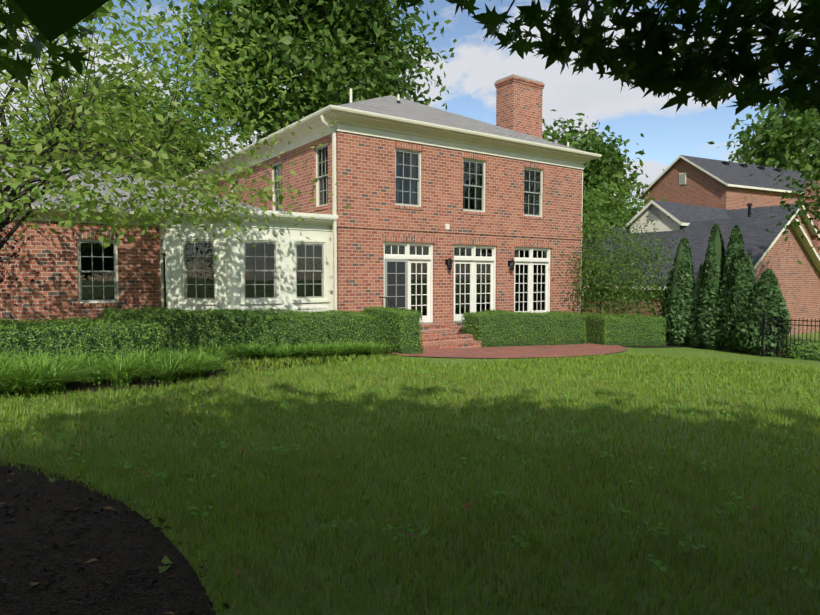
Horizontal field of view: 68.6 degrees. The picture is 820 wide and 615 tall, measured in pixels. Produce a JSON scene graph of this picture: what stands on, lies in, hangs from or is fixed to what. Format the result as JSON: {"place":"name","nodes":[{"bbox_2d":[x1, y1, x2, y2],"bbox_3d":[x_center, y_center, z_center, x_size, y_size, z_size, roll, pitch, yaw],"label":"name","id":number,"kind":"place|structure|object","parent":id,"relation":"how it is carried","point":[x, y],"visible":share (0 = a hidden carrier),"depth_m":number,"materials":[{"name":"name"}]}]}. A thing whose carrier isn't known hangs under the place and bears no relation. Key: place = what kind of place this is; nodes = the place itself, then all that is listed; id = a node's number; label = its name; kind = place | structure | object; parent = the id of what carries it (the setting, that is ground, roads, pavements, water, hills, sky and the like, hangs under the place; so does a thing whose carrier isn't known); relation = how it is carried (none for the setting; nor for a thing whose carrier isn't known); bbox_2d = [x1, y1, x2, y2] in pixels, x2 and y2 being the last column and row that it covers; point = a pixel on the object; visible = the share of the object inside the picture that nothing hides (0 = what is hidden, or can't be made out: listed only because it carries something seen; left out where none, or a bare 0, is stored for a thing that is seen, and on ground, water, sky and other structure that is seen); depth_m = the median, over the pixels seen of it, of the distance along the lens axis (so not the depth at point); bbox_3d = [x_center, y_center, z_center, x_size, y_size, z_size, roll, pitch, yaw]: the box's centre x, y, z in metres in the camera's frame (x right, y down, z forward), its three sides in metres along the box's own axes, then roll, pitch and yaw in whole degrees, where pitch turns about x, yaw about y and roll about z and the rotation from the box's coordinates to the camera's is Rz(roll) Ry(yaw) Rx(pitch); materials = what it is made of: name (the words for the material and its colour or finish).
{"place":"outdoors","nodes":[
{"label":"outdoors","id":0,"kind":"place"},
{"bbox_2d":[0,0,817,216],"label":"sky","id":1,"kind":"structure","parent":0,"point":[476,64],"materials":[{"name":"blue"}]},
{"bbox_2d":[0,330,819,614],"bbox_3d":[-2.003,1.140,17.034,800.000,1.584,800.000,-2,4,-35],"label":"lawn ground","id":2,"kind":"structure","parent":0,"point":[722,354],"depth_m":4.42,"materials":[{"name":"green plant"}]},
{"bbox_2d":[14,0,108,42],"bbox_3d":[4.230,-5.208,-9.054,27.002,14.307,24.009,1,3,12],"label":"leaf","id":3,"kind":"object","parent":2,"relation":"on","point":[51,20],"depth_m":0.73,"materials":[{"name":"green plant"}]},
{"bbox_2d":[0,0,819,116],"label":"tree branches","id":4,"kind":"object","parent":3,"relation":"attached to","point":[693,66],"visible":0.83,"depth_m":3.10,"materials":[{"name":"green plant"}]},
{"bbox_2d":[0,78,200,181],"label":"tree","id":5,"kind":"object","parent":2,"relation":"on","point":[139,155],"visible":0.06,"depth_m":37.46,"materials":[{"name":"green plant"}]},
{"bbox_2d":[0,460,229,614],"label":"mulch bed","id":6,"kind":"object","parent":2,"relation":"on","point":[160,599],"visible":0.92,"depth_m":3.28,"materials":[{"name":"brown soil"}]},
{"bbox_2d":[18,52,226,175],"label":"tree","id":7,"kind":"object","parent":2,"relation":"on","point":[124,104],"visible":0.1,"depth_m":59.80,"materials":[{"name":"green plant"}]},
{"bbox_2d":[0,162,260,322],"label":"building wing","id":8,"kind":"structure","parent":2,"relation":"on","point":[90,277],"depth_m":15.48,"materials":[{"name":"brick"}]},
{"bbox_2d":[1,353,395,398],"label":"planting bed","id":9,"kind":"object","parent":2,"relation":"on","point":[74,385],"visible":0.06,"depth_m":9.66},
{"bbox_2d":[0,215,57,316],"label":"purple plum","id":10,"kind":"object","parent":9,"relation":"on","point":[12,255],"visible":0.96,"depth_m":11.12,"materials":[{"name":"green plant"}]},
{"bbox_2d":[0,315,167,371],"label":"hedge","id":11,"kind":"object","parent":9,"relation":"on","point":[92,336],"visible":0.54,"depth_m":10.44,"materials":[{"name":"green plant"}]},
{"bbox_2d":[0,345,253,396],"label":"liriope","id":12,"kind":"object","parent":9,"relation":"on","point":[30,374],"visible":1,"depth_m":9.31,"materials":[{"name":"green plant"}]},
{"bbox_2d":[0,0,348,260],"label":"dogwood","id":13,"kind":"object","parent":9,"relation":"on","point":[55,178],"visible":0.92,"depth_m":10.69,"materials":[{"name":"green plant"}]},
{"bbox_2d":[100,305,379,356],"bbox_3d":[-3.543,0.715,14.774,7.258,1.662,1.380,-2,4,-35],"label":"hedge","id":14,"kind":"object","parent":9,"relation":"on","point":[184,328],"visible":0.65,"depth_m":14.07,"materials":[{"name":"green plant"}]},
{"bbox_2d":[167,339,399,359],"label":"ornamental grass","id":15,"kind":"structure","parent":9,"relation":"on","point":[277,351],"depth_m":13.77,"materials":[{"name":"green plant"}]},
{"bbox_2d":[363,305,424,353],"bbox_3d":[-0.498,0.718,16.193,0.947,1.548,2.076,-2,4,-35],"label":"hedge","id":16,"kind":"object","parent":9,"relation":"on","point":[400,327],"visible":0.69,"depth_m":15.56,"materials":[{"name":"green plant"}]},
{"bbox_2d":[152,208,337,312],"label":"sunroom","id":17,"kind":"structure","parent":2,"relation":"on","point":[292,268],"depth_m":16.18,"materials":[{"name":"paint"}]},
{"bbox_2d":[135,0,456,152],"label":"tree","id":18,"kind":"object","parent":2,"relation":"on","point":[358,42],"visible":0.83,"depth_m":36.48,"materials":[{"name":"green plant"}]},
{"bbox_2d":[172,74,601,334],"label":"house","id":19,"kind":"structure","parent":2,"relation":"on","point":[424,192],"depth_m":19.36,"materials":[{"name":"brick"}]},
{"bbox_2d":[445,258,452,269],"bbox_3d":[1.246,-1.389,19.033,0.184,0.450,0.270,-2,4,-35],"label":"wall lantern","id":20,"kind":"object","parent":19,"relation":"attached to","point":[450,262],"depth_m":18.98,"materials":[{"name":"metal"}]},
{"bbox_2d":[508,258,514,270],"bbox_3d":[3.485,-1.469,20.610,0.184,0.450,0.270,-2,4,-35],"label":"wall lantern","id":21,"kind":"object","parent":19,"relation":"attached to","point":[510,262],"depth_m":20.61,"materials":[{"name":"metal"}]},
{"bbox_2d":[0,363,819,614],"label":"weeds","id":22,"kind":"object","parent":2,"relation":"on","point":[657,562],"visible":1,"depth_m":5.46,"materials":[{"name":"green plant"}]},
{"bbox_2d":[419,323,480,348],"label":"brick steps","id":23,"kind":"structure","parent":2,"relation":"on","point":[438,335],"depth_m":17.90,"materials":[{"name":"red brick"}]},
{"bbox_2d":[379,297,397,307],"bbox_3d":[-0.452,0.407,17.105,0.032,1.391,1.551,-2,4,-35],"label":"step railing","id":24,"kind":"object","parent":23,"relation":"on","point":[386,301],"visible":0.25,"depth_m":17.40,"materials":[{"name":"metal"}]},
{"bbox_2d":[390,343,626,357],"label":"patio","id":25,"kind":"structure","parent":2,"relation":"on","point":[568,350],"depth_m":17.18,"materials":[{"name":"red brick"}]},
{"bbox_2d":[460,309,587,346],"bbox_3d":[3.871,0.822,19.885,5.159,1.659,1.177,-2,4,-35],"label":"patio hedge","id":26,"kind":"object","parent":2,"relation":"on","point":[496,328],"depth_m":19.21,"materials":[{"name":"green plant"}]},
{"bbox_2d":[542,109,647,219],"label":"tree","id":27,"kind":"object","parent":2,"relation":"on","point":[591,141],"visible":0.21,"depth_m":62.11,"materials":[{"name":"green plant"}]},
{"bbox_2d":[533,198,695,337],"bbox_3d":[7.689,-1.286,23.919,7.175,6.018,6.936,-2,4,-35],"label":"shrub","id":28,"kind":"object","parent":2,"relation":"on","point":[601,293],"visible":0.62,"depth_m":22.95,"materials":[{"name":"green plant"}]},
{"bbox_2d":[582,165,667,238],"bbox_3d":[11.732,-4.221,38.802,9.516,10.114,9.761,0,3,1],"label":"bright tree","id":29,"kind":"object","parent":2,"relation":"on","point":[601,196],"visible":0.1,"depth_m":37.31,"materials":[{"name":"green plant"}]},
{"bbox_2d":[660,237,694,346],"bbox_3d":[9.868,-0.533,21.954,1.436,4.083,1.315,-2,4,-35],"label":"arborvitae","id":30,"kind":"object","parent":2,"relation":"on","point":[678,312],"visible":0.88,"depth_m":21.60,"materials":[{"name":"green plant"}]},
{"bbox_2d":[584,340,782,354],"bbox_3d":[8.379,1.436,18.683,11.150,0.502,9.700,-2,4,-35],"label":"planting bed","id":31,"kind":"object","parent":2,"relation":"on","point":[668,344],"visible":0.17,"depth_m":21.11,"materials":[{"name":"brown soil"}]},
{"bbox_2d":[584,312,666,345],"bbox_3d":[7.785,0.918,21.788,3.035,1.554,1.419,-1,3,-20],"label":"patio hedge","id":32,"kind":"object","parent":31,"relation":"on","point":[629,329],"depth_m":21.28,"materials":[{"name":"green plant"}]},
{"bbox_2d":[685,263,705,347],"bbox_3d":[10.343,-0.050,21.388,1.266,3.184,1.133,-2,4,-35],"label":"arborvitae","id":33,"kind":"object","parent":2,"relation":"on","point":[694,339],"visible":0.29,"depth_m":21.17,"materials":[{"name":"green plant"}]},
{"bbox_2d":[581,155,819,334],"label":"neighbour house","id":34,"kind":"structure","parent":2,"relation":"on","point":[703,195],"depth_m":32.57,"materials":[{"name":"brick"}]},
{"bbox_2d":[696,223,725,349],"bbox_3d":[10.540,-0.684,20.817,1.416,4.501,1.266,-2,4,-35],"label":"arborvitae","id":35,"kind":"object","parent":2,"relation":"on","point":[714,262],"visible":0.73,"depth_m":20.60,"materials":[{"name":"green plant"}]},
{"bbox_2d":[713,225,745,351],"bbox_3d":[11.006,-0.602,20.318,1.358,4.402,1.276,-2,4,-35],"label":"arborvitae","id":36,"kind":"object","parent":2,"relation":"on","point":[735,243],"visible":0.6,"depth_m":20.15,"materials":[{"name":"green plant"}]},
{"bbox_2d":[723,248,756,353],"bbox_3d":[11.149,-0.179,19.869,1.426,3.589,1.221,-2,4,-35],"label":"arborvitae","id":37,"kind":"object","parent":2,"relation":"on","point":[743,282],"visible":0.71,"depth_m":19.64,"materials":[{"name":"green plant"}]},
{"bbox_2d":[733,268,790,355],"bbox_3d":[11.400,0.183,19.292,1.726,2.897,1.613,-2,4,-35],"label":"arborvitae","id":38,"kind":"object","parent":2,"relation":"on","point":[767,299],"visible":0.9,"depth_m":18.90,"materials":[{"name":"green plant"}]},
{"bbox_2d":[707,86,819,180],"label":"tree","id":39,"kind":"object","parent":2,"relation":"on","point":[771,148],"visible":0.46,"depth_m":57.17,"materials":[{"name":"green plant"}]},
{"bbox_2d":[745,99,819,264],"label":"tree","id":40,"kind":"object","parent":2,"relation":"on","point":[800,202],"visible":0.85,"depth_m":19.77,"materials":[{"name":"green plant"}]},
{"bbox_2d":[761,312,819,357],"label":"iron fence","id":41,"kind":"object","parent":2,"relation":"on","point":[762,332],"visible":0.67,"depth_m":18.53,"materials":[{"name":"metal"}]},
{"bbox_2d":[780,338,819,360],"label":"shrub","id":42,"kind":"object","parent":2,"relation":"on","point":[810,350],"visible":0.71,"depth_m":18.23,"materials":[{"name":"green plant"}]},
{"bbox_2d":[783,350,818,359],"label":"plant","id":43,"kind":"object","parent":2,"relation":"on","point":[796,356],"visible":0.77,"depth_m":18.27,"materials":[{"name":"green plant"}]},
{"bbox_2d":[0,366,819,474],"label":"lawn","id":44,"kind":"structure","parent":0,"point":[652,404],"depth_m":7.83,"materials":[{"name":"plant"}]},
{"bbox_2d":[219,352,819,399],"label":"lawn","id":45,"kind":"structure","parent":0,"point":[721,380],"depth_m":13.12,"materials":[{"name":"green plant"}]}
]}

